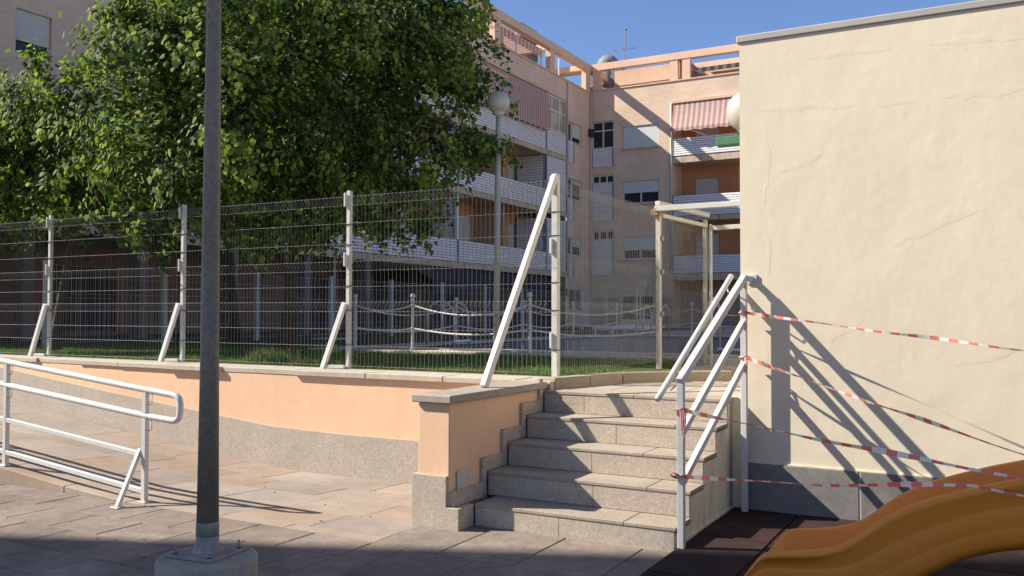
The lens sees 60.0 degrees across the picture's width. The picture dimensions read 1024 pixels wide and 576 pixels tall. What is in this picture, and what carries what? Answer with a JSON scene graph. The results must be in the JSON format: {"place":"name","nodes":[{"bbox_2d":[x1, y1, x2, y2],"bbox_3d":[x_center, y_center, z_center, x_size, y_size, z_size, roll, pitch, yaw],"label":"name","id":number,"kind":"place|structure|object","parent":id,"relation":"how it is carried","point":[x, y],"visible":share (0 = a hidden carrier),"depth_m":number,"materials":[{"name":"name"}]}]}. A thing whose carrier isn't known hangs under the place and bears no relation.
{"place":"outdoors","nodes":[
{"label":"outdoors","id":0,"kind":"place"},
{"bbox_2d":[0,354,553,483],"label":"retaining wall","id":1,"kind":"structure","parent":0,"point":[359,423],"depth_m":9.30,"materials":[{"name":"paint"}]},
{"bbox_2d":[0,173,658,387],"bbox_3d":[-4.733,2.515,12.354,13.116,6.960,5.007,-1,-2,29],"label":"fence","id":2,"kind":"object","parent":1,"relation":"on","point":[553,191],"visible":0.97,"depth_m":9.48,"materials":[{"name":"metal"}]},
{"bbox_2d":[0,483,670,575],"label":"plaza pavement","id":3,"kind":"structure","parent":0,"point":[41,534],"depth_m":5.87,"materials":[{"name":"beige stone"}]},
{"bbox_2d":[154,544,257,575],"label":"concrete footing","id":4,"kind":"object","parent":3,"relation":"on","point":[244,563],"visible":0.73,"depth_m":4.59,"materials":[{"name":"grey concrete"}]},
{"bbox_2d":[164,0,248,563],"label":"lamp post","id":5,"kind":"object","parent":4,"relation":"on","point":[208,547],"visible":1,"depth_m":4.79,"materials":[{"name":"metal"}]},
{"bbox_2d":[0,400,416,541],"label":"ramp","id":6,"kind":"structure","parent":3,"relation":"on","point":[297,500],"depth_m":8.08,"materials":[{"name":"stone paving slabs"},{"name":"granite"}]},
{"bbox_2d":[0,358,183,508],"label":"ramp railing","id":7,"kind":"object","parent":6,"relation":"on","point":[145,415],"visible":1,"depth_m":7.54,"materials":[{"name":"white metal"}]},
{"bbox_2d":[6,467,568,573],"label":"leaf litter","id":8,"kind":"object","parent":3,"relation":"on","point":[253,497],"visible":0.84,"depth_m":6.90,"materials":[{"name":"brown plant"}]},
{"bbox_2d":[412,378,546,530],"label":"stair pier","id":9,"kind":"structure","parent":3,"relation":"on","point":[467,434],"depth_m":6.53,"materials":[{"name":"paint"}]},
{"bbox_2d":[473,388,732,551],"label":"stone staircase","id":10,"kind":"structure","parent":3,"relation":"on","point":[596,465],"depth_m":6.64,"materials":[{"name":"stone"}]},
{"bbox_2d":[0,325,694,376],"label":"lawn","id":11,"kind":"structure","parent":0,"point":[386,338],"depth_m":21.31,"materials":[{"name":"plant"}]},
{"bbox_2d":[0,37,181,350],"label":"tree","id":12,"kind":"object","parent":11,"relation":"on","point":[32,191],"visible":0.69,"depth_m":13.67,"materials":[{"name":"green plant"}]},
{"bbox_2d":[0,0,425,344],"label":"tree","id":13,"kind":"object","parent":11,"relation":"on","point":[231,278],"visible":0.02,"depth_m":17.72,"materials":[{"name":"green plant"}]},
{"bbox_2d":[24,0,522,354],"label":"tree","id":14,"kind":"object","parent":11,"relation":"on","point":[251,95],"visible":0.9,"depth_m":12.56,"materials":[{"name":"green plant"}]},
{"bbox_2d":[245,346,301,364],"bbox_3d":[-3.017,0.845,11.188,0.892,0.240,0.495,-1,-2,29],"label":"weed clump","id":15,"kind":"object","parent":11,"relation":"on","point":[278,357],"visible":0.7,"depth_m":11.08,"materials":[{"name":"green plant"}]},
{"bbox_2d":[0,0,607,340],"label":"apartment building","id":16,"kind":"structure","parent":11,"relation":"on","point":[549,141],"depth_m":35.64,"materials":[{"name":"concrete"}]},
{"bbox_2d":[15,8,49,61],"bbox_3d":[-10.901,-5.714,20.136,0.080,1.022,0.862,-1,-2,29],"label":"window","id":17,"kind":"structure","parent":16,"relation":"in","point":[29,26],"depth_m":20.11,"materials":[{"name":"white glass"}]},
{"bbox_2d":[52,262,113,332],"bbox_3d":[-12.010,0.278,24.589,0.056,1.892,2.192,-1,-2,29],"label":"window","id":18,"kind":"structure","parent":16,"relation":"in","point":[89,285],"depth_m":24.84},
{"bbox_2d":[310,277,328,327],"bbox_3d":[-7.363,0.530,32.986,0.056,1.892,2.192,-1,-2,29],"label":"window","id":19,"kind":"structure","parent":16,"relation":"in","point":[316,322],"depth_m":33.27,"materials":[{"name":"black glass"}]},
{"bbox_2d":[371,280,401,326],"bbox_3d":[-5.233,0.645,36.834,0.056,1.892,2.192,-1,-2,29],"label":"window","id":20,"kind":"structure","parent":16,"relation":"in","point":[397,298],"depth_m":36.82,"materials":[{"name":"black glass"}]},
{"bbox_2d":[397,205,413,233],"bbox_3d":[-4.461,-2.646,35.019,0.018,1.348,1.944,-1,-2,29],"label":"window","id":21,"kind":"structure","parent":16,"relation":"in","point":[402,226],"depth_m":35.28,"materials":[{"name":"white glass"}]},
{"bbox_2d":[434,289,452,324],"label":"window","id":22,"kind":"structure","parent":16,"relation":"in","point":[448,317],"depth_m":40.83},
{"bbox_2d":[458,215,470,241],"bbox_3d":[-2.306,-2.530,38.911,0.018,1.348,1.844,-1,-2,29],"label":"window","id":23,"kind":"structure","parent":16,"relation":"in","point":[467,220],"depth_m":39.33,"materials":[{"name":"white glass"}]},
{"bbox_2d":[508,164,515,180],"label":"window","id":24,"kind":"structure","parent":16,"relation":"in","point":[511,172],"depth_m":43.18,"materials":[{"name":"grey glass"}]},
{"bbox_2d":[509,224,515,247],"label":"window","id":25,"kind":"structure","parent":16,"relation":"in","point":[512,228],"depth_m":43.10,"materials":[{"name":"white glass"}]},
{"bbox_2d":[501,22,537,62],"bbox_3d":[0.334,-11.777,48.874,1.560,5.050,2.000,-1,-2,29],"label":"roof railing","id":26,"kind":"object","parent":16,"relation":"on","point":[533,57],"visible":0.17,"depth_m":48.53,"materials":[{"name":"white metal"}]},
{"bbox_2d":[547,93,565,134],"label":"window","id":27,"kind":"structure","parent":16,"relation":"in","point":[556,105],"depth_m":43.84,"materials":[{"name":"white glass"}]},
{"bbox_2d":[568,122,570,140],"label":"window","id":28,"kind":"structure","parent":16,"relation":"in","point":[569,124],"depth_m":45.23,"materials":[{"name":"white glass"}]},
{"bbox_2d":[568,178,570,198],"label":"window","id":29,"kind":"structure","parent":16,"relation":"in","point":[569,180],"depth_m":45.14,"materials":[{"name":"white glass"}]},
{"bbox_2d":[568,237,570,254],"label":"window","id":30,"kind":"structure","parent":16,"relation":"in","point":[569,239],"depth_m":45.06,"materials":[{"name":"white glass"}]},
{"bbox_2d":[571,238,578,255],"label":"window","id":31,"kind":"structure","parent":16,"relation":"in","point":[575,241],"depth_m":45.59,"materials":[{"name":"white glass"}]},
{"bbox_2d":[569,289,580,312],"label":"window","id":32,"kind":"structure","parent":16,"relation":"in","point":[570,290],"depth_m":45.12,"materials":[{"name":"white glass"}]},
{"bbox_2d":[571,123,579,143],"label":"window","id":33,"kind":"structure","parent":16,"relation":"in","point":[575,130],"depth_m":45.74,"materials":[{"name":"white glass"}]},
{"bbox_2d":[571,179,579,200],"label":"window","id":34,"kind":"structure","parent":16,"relation":"in","point":[573,182],"depth_m":45.77,"materials":[{"name":"white glass"}]},
{"bbox_2d":[288,358,352,366],"bbox_3d":[-2.331,0.891,10.646,0.985,0.120,0.528,-1,-2,29],"label":"weed clump","id":35,"kind":"object","parent":11,"relation":"on","point":[303,364],"visible":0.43,"depth_m":10.61,"materials":[{"name":"green plant"}]},
{"bbox_2d":[310,252,357,339],"bbox_3d":[-4.223,0.183,21.083,0.800,2.085,0.800,-1,-2,29],"label":"pool shower","id":36,"kind":"object","parent":11,"relation":"on","point":[334,276],"visible":0.62,"depth_m":21.06,"materials":[{"name":"grey paint"}]},
{"bbox_2d":[0,343,685,376],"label":"lawn grass","id":37,"kind":"structure","parent":11,"relation":"on","point":[194,351],"depth_m":12.20,"materials":[{"name":"green plant"}]},
{"bbox_2d":[42,260,735,346],"bbox_3d":[4.572,0.542,23.750,15.480,1.600,26.080,-1,-2,29],"label":"pool fence","id":38,"kind":"object","parent":11,"relation":"on","point":[163,298],"visible":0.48,"depth_m":22.89,"materials":[{"name":"white metal"}]},
{"bbox_2d":[407,264,566,330],"bbox_3d":[-0.625,0.491,37.033,1.150,2.440,11.200,-1,-2,29],"label":"ground floor awning","id":39,"kind":"object","parent":11,"relation":"on","point":[444,276],"visible":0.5,"depth_m":35.21,"materials":[{"name":"fabric"}]},
{"bbox_2d":[560,44,739,326],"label":"apartment building","id":40,"kind":"structure","parent":11,"relation":"on","point":[655,131],"depth_m":45.55,"materials":[{"name":"paint"}]},
{"bbox_2d":[593,121,613,148],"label":"window","id":41,"kind":"structure","parent":40,"relation":"in","point":[603,137],"depth_m":46.98,"materials":[{"name":"black glass"}]},
{"bbox_2d":[593,175,613,183],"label":"window","id":42,"kind":"structure","parent":40,"relation":"in","point":[605,178],"depth_m":46.94,"materials":[{"name":"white glass"}]},
{"bbox_2d":[593,230,613,240],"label":"window","id":43,"kind":"structure","parent":40,"relation":"in","point":[613,230],"depth_m":46.86,"materials":[{"name":"white glass"}]},
{"bbox_2d":[590,55,625,88],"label":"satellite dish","id":44,"kind":"object","parent":40,"relation":"on","point":[610,83],"visible":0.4,"depth_m":49.40,"materials":[{"name":"metal"}]},
{"bbox_2d":[613,28,637,69],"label":"roof antenna","id":45,"kind":"object","parent":40,"relation":"on","point":[624,45],"visible":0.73,"depth_m":48.42,"materials":[{"name":"grey metal"}]},
{"bbox_2d":[621,295,655,320],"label":"window","id":46,"kind":"structure","parent":40,"relation":"in","point":[630,298],"depth_m":45.83,"materials":[{"name":"white glass"}]},
{"bbox_2d":[623,236,654,259],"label":"window","id":47,"kind":"structure","parent":40,"relation":"in","point":[642,237],"depth_m":45.84,"materials":[{"name":"white glass"}]},
{"bbox_2d":[623,124,658,148],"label":"window","id":48,"kind":"structure","parent":40,"relation":"in","point":[643,135],"depth_m":45.93,"materials":[{"name":"white plastic"}]},
{"bbox_2d":[623,180,658,203],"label":"window","id":49,"kind":"structure","parent":40,"relation":"in","point":[647,191],"depth_m":45.86,"materials":[{"name":"white glass"}]},
{"bbox_2d":[695,126,718,136],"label":"window","id":50,"kind":"structure","parent":40,"relation":"in","point":[708,131],"depth_m":45.82,"materials":[{"name":"beige glass"}]},
{"bbox_2d":[696,177,718,194],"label":"window","id":51,"kind":"structure","parent":40,"relation":"in","point":[706,185],"depth_m":45.75,"materials":[{"name":"white glass"}]},
{"bbox_2d":[697,234,718,254],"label":"window","id":52,"kind":"structure","parent":40,"relation":"in","point":[715,237],"depth_m":45.53,"materials":[{"name":"white glass"}]},
{"bbox_2d":[308,334,740,364],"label":"pool deck","id":53,"kind":"structure","parent":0,"point":[733,359],"depth_m":14.39,"materials":[{"name":"beige stone"}]},
{"bbox_2d":[353,294,357,348],"bbox_3d":[-2.687,0.568,15.213,0.089,0.935,0.089,-1,-2,29],"label":"rope post","id":54,"kind":"object","parent":53,"relation":"on","point":[355,322],"visible":0.89,"depth_m":15.19,"materials":[{"name":"white metal"}]},
{"bbox_2d":[356,327,409,330],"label":"pool rope","id":55,"kind":"object","parent":54,"relation":"attached to","point":[385,330],"visible":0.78,"depth_m":14.89,"materials":[{"name":"white fabric"}]},
{"bbox_2d":[356,305,410,310],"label":"pool rope","id":56,"kind":"object","parent":54,"relation":"attached to","point":[384,310],"visible":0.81,"depth_m":14.91,"materials":[{"name":"white fabric"}]},
{"bbox_2d":[359,325,455,331],"bbox_3d":[-1.913,0.767,16.608,0.029,0.124,3.203,-1,-2,29],"label":"pool rope","id":57,"kind":"object","parent":54,"relation":"attached to","point":[415,331],"visible":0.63,"depth_m":16.82,"materials":[{"name":"white fabric"}]},
{"bbox_2d":[366,307,455,315],"bbox_3d":[-1.912,0.426,16.618,0.029,0.201,3.205,-1,-2,29],"label":"pool rope","id":58,"kind":"object","parent":54,"relation":"attached to","point":[407,315],"visible":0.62,"depth_m":16.37,"materials":[{"name":"white fabric"}]},
{"bbox_2d":[410,293,414,349],"bbox_3d":[-1.644,0.555,14.682,0.089,0.935,0.089,-1,-2,29],"label":"rope post","id":59,"kind":"object","parent":53,"relation":"on","point":[412,336],"visible":0.81,"depth_m":14.66,"materials":[{"name":"white metal"}]},
{"bbox_2d":[455,297,457,339],"bbox_3d":[-1.138,0.652,18.012,0.089,0.935,0.089,-1,-2,29],"label":"rope post","id":60,"kind":"object","parent":53,"relation":"on","point":[456,298],"visible":0.54,"depth_m":17.99,"materials":[{"name":"white metal"}]},
{"bbox_2d":[458,324,522,329],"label":"pool rope","id":61,"kind":"object","parent":60,"relation":"attached to","point":[486,329],"visible":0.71,"depth_m":18.82,"materials":[{"name":"white fabric"}]},
{"bbox_2d":[458,307,522,315],"bbox_3d":[-0.441,0.505,19.254,0.029,0.201,2.846,-1,-2,29],"label":"pool rope","id":62,"kind":"object","parent":60,"relation":"attached to","point":[484,315],"visible":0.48,"depth_m":18.65,"materials":[{"name":"white fabric"}]},
{"bbox_2d":[487,91,509,344],"bbox_3d":[-0.223,-1.059,14.253,0.370,4.236,0.370,-1,-2,29],"label":"lamp post","id":63,"kind":"object","parent":53,"relation":"on","point":[498,103],"visible":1,"depth_m":14.17,"materials":[{"name":"metal"}]},
{"bbox_2d":[521,299,524,338],"bbox_3d":[0.255,0.726,20.486,0.089,0.935,0.089,-1,-2,29],"label":"rope post","id":64,"kind":"object","parent":53,"relation":"on","point":[523,323],"visible":0.81,"depth_m":20.46,"materials":[{"name":"white metal"}]},
{"bbox_2d":[524,308,571,315],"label":"pool rope","id":65,"kind":"object","parent":64,"relation":"attached to","point":[544,314],"visible":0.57,"depth_m":21.45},
{"bbox_2d":[525,323,571,327],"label":"pool rope","id":66,"kind":"object","parent":64,"relation":"attached to","point":[547,327],"visible":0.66,"depth_m":21.61,"materials":[{"name":"white fabric"}]},
{"bbox_2d":[527,292,532,352],"bbox_3d":[0.274,0.530,13.644,0.089,0.935,0.089,-1,-2,29],"label":"rope post","id":67,"kind":"object","parent":53,"relation":"on","point":[529,320],"visible":0.82,"depth_m":13.62,"materials":[{"name":"white metal"}]},
{"bbox_2d":[414,305,526,315],"bbox_3d":[-0.685,0.353,14.168,2.187,0.191,0.029,-1,-2,28],"label":"pool rope","id":68,"kind":"object","parent":67,"relation":"attached to","point":[466,314],"visible":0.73,"depth_m":14.18,"materials":[{"name":"white fabric"}]},
{"bbox_2d":[414,328,527,334],"bbox_3d":[-0.685,0.697,14.159,2.184,0.118,0.029,-1,-2,28],"label":"pool rope","id":69,"kind":"object","parent":67,"relation":"attached to","point":[466,334],"visible":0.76,"depth_m":14.22,"materials":[{"name":"white fabric"}]},
{"bbox_2d":[532,329,655,336],"bbox_3d":[1.179,0.669,13.139,2.074,0.114,0.029,-1,-2,29],"label":"pool rope","id":70,"kind":"object","parent":67,"relation":"attached to","point":[599,335],"visible":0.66,"depth_m":13.05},
{"bbox_2d":[532,305,655,315],"bbox_3d":[1.180,0.324,13.149,2.077,0.182,0.029,-1,-2,29],"label":"pool rope","id":71,"kind":"object","parent":67,"relation":"attached to","point":[591,314],"visible":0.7,"depth_m":13.16,"materials":[{"name":"white fabric"}]},
{"bbox_2d":[571,301,573,334],"bbox_3d":[1.600,0.811,23.329,0.089,0.935,0.089,-1,-2,29],"label":"rope post","id":72,"kind":"object","parent":53,"relation":"on","point":[573,318],"visible":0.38,"depth_m":23.31,"materials":[{"name":"white metal"}]},
{"bbox_2d":[593,325,633,334],"bbox_3d":[3.050,1.241,26.230,0.620,0.269,1.901,-1,-2,29],"label":"pool lounger","id":73,"kind":"object","parent":53,"relation":"on","point":[606,328],"visible":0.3,"depth_m":25.56,"materials":[{"name":"white plastic"}]},
{"bbox_2d":[635,282,646,332],"bbox_3d":[3.410,0.584,24.335,0.800,1.505,0.800,-1,-2,29],"label":"pool shower","id":74,"kind":"object","parent":53,"relation":"on","point":[637,286],"visible":0.55,"depth_m":24.31,"materials":[{"name":"grey paint"}]},
{"bbox_2d":[622,326,663,334],"bbox_3d":[3.837,1.230,25.794,0.620,0.269,1.901,-1,-2,29],"label":"pool lounger","id":75,"kind":"object","parent":53,"relation":"on","point":[632,328],"visible":0.35,"depth_m":25.15,"materials":[{"name":"white plastic"}]},
{"bbox_2d":[690,302,692,335],"bbox_3d":[5.016,0.860,24.753,0.089,0.935,0.089,-1,-2,29],"label":"rope post","id":76,"kind":"object","parent":53,"relation":"on","point":[691,317],"visible":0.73,"depth_m":24.73,"materials":[{"name":"white metal"}]},
{"bbox_2d":[619,309,690,315],"bbox_3d":[4.032,0.686,25.302,2.257,0.196,0.029,-1,-2,29],"label":"pool rope","id":77,"kind":"object","parent":76,"relation":"attached to","point":[654,315],"visible":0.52,"depth_m":25.28,"materials":[{"name":"white fabric"}]},
{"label":"rope post","id":78,"kind":"object","parent":53,"relation":"on","visible":0},
{"bbox_2d":[619,322,690,325],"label":"pool rope","id":79,"kind":"object","parent":78,"relation":"attached to","point":[655,325],"visible":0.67,"depth_m":25.19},
{"bbox_2d":[432,337,740,354],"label":"pool water","id":80,"kind":"structure","parent":0,"point":[542,344],"depth_m":17.39,"materials":[{"name":"blue liquid"}]},
{"bbox_2d":[426,300,469,346],"bbox_3d":[-1.217,0.668,16.889,0.652,0.869,0.560,-1,-2,29],"label":"pool ladder","id":81,"kind":"object","parent":80,"relation":"on","point":[445,306],"visible":0.66,"depth_m":16.80,"materials":[{"name":"metal"}]},
{"bbox_2d":[642,304,668,337],"bbox_3d":[3.793,0.865,23.367,0.560,0.869,0.652,-1,-2,29],"label":"pool ladder","id":82,"kind":"object","parent":80,"relation":"on","point":[664,305],"visible":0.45,"depth_m":23.45,"materials":[{"name":"metal"}]},
{"bbox_2d":[708,297,740,354],"bbox_3d":[3.126,0.556,12.664,0.560,0.869,0.652,-1,-2,29],"label":"pool ladder","id":83,"kind":"object","parent":80,"relation":"on","point":[719,348],"visible":0.12,"depth_m":13.01,"materials":[{"name":"metal"}]},
{"bbox_2d":[544,321,740,510],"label":"terrace","id":84,"kind":"structure","parent":0,"point":[717,388],"depth_m":7.98,"materials":[{"name":"beige stone"}]},
{"bbox_2d":[544,370,731,388],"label":"garden kerb","id":85,"kind":"structure","parent":84,"relation":"on","point":[575,381],"depth_m":8.49,"materials":[{"name":"stone"}]},
{"bbox_2d":[606,368,735,376],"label":"verge","id":86,"kind":"structure","parent":84,"relation":"on","point":[645,369],"depth_m":9.71,"materials":[{"name":"green plant"}]},
{"bbox_2d":[651,200,739,368],"bbox_3d":[3.119,-0.026,10.647,2.505,2.018,1.587,-1,-2,29],"label":"gate frame","id":87,"kind":"object","parent":84,"relation":"on","point":[659,206],"visible":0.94,"depth_m":11.08,"materials":[{"name":"white paint"}]},
{"bbox_2d":[619,328,735,335],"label":"poolside paving","id":88,"kind":"structure","parent":0,"point":[727,331],"depth_m":29.32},
{"bbox_2d":[428,0,976,318],"label":"sky","id":89,"kind":"structure","parent":0,"point":[590,30],"materials":[{"name":"blue"}]},
{"bbox_2d":[640,507,1023,575],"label":"rubber floor","id":90,"kind":"structure","parent":0,"point":[735,541],"depth_m":5.67,"materials":[{"name":"brown rubber"}]},
{"bbox_2d":[655,274,756,548],"bbox_3d":[1.431,0.787,6.370,0.239,1.839,1.517,-1,-2,32],"label":"stair railing","id":91,"kind":"object","parent":90,"relation":"on","point":[684,422],"visible":0.98,"depth_m":6.29,"materials":[{"name":"white metal"}]},
{"bbox_2d":[684,475,1023,496],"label":"barrier tape","id":92,"kind":"object","parent":91,"relation":"attached to","point":[902,484],"visible":1,"depth_m":4.78,"materials":[{"name":"red plastic"}]},
{"bbox_2d":[685,409,1023,478],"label":"barrier tape","id":93,"kind":"object","parent":91,"relation":"attached to","point":[894,453],"visible":1,"depth_m":4.72,"materials":[{"name":"red plastic"}]},
{"bbox_2d":[746,356,1023,454],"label":"barrier tape","id":94,"kind":"object","parent":91,"relation":"attached to","point":[919,418],"visible":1,"depth_m":5.59,"materials":[{"name":"red plastic"}]},
{"bbox_2d":[747,312,1023,350],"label":"barrier tape","id":95,"kind":"object","parent":91,"relation":"attached to","point":[878,331],"visible":1,"depth_m":6.00,"materials":[{"name":"plastic"}]},
{"bbox_2d":[675,396,740,549],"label":"stair side wall","id":96,"kind":"structure","parent":90,"relation":"on","point":[709,503],"depth_m":6.67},
{"bbox_2d":[736,0,1023,520],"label":"cream building","id":97,"kind":"structure","parent":90,"relation":"on","point":[881,172],"depth_m":6.51,"materials":[{"name":"paint"}]},
{"bbox_2d":[716,92,739,147],"bbox_3d":[2.267,-1.606,8.512,0.607,0.570,0.390,-1,-2,29],"label":"wall lamp","id":98,"kind":"object","parent":97,"relation":"attached to","point":[733,112],"visible":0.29,"depth_m":8.49,"materials":[{"name":"white glass"}]},
{"bbox_2d":[744,460,1023,575],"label":"playground slide","id":99,"kind":"object","parent":90,"relation":"on","point":[921,531],"visible":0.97,"depth_m":4.51,"materials":[{"name":"orange plastic"}]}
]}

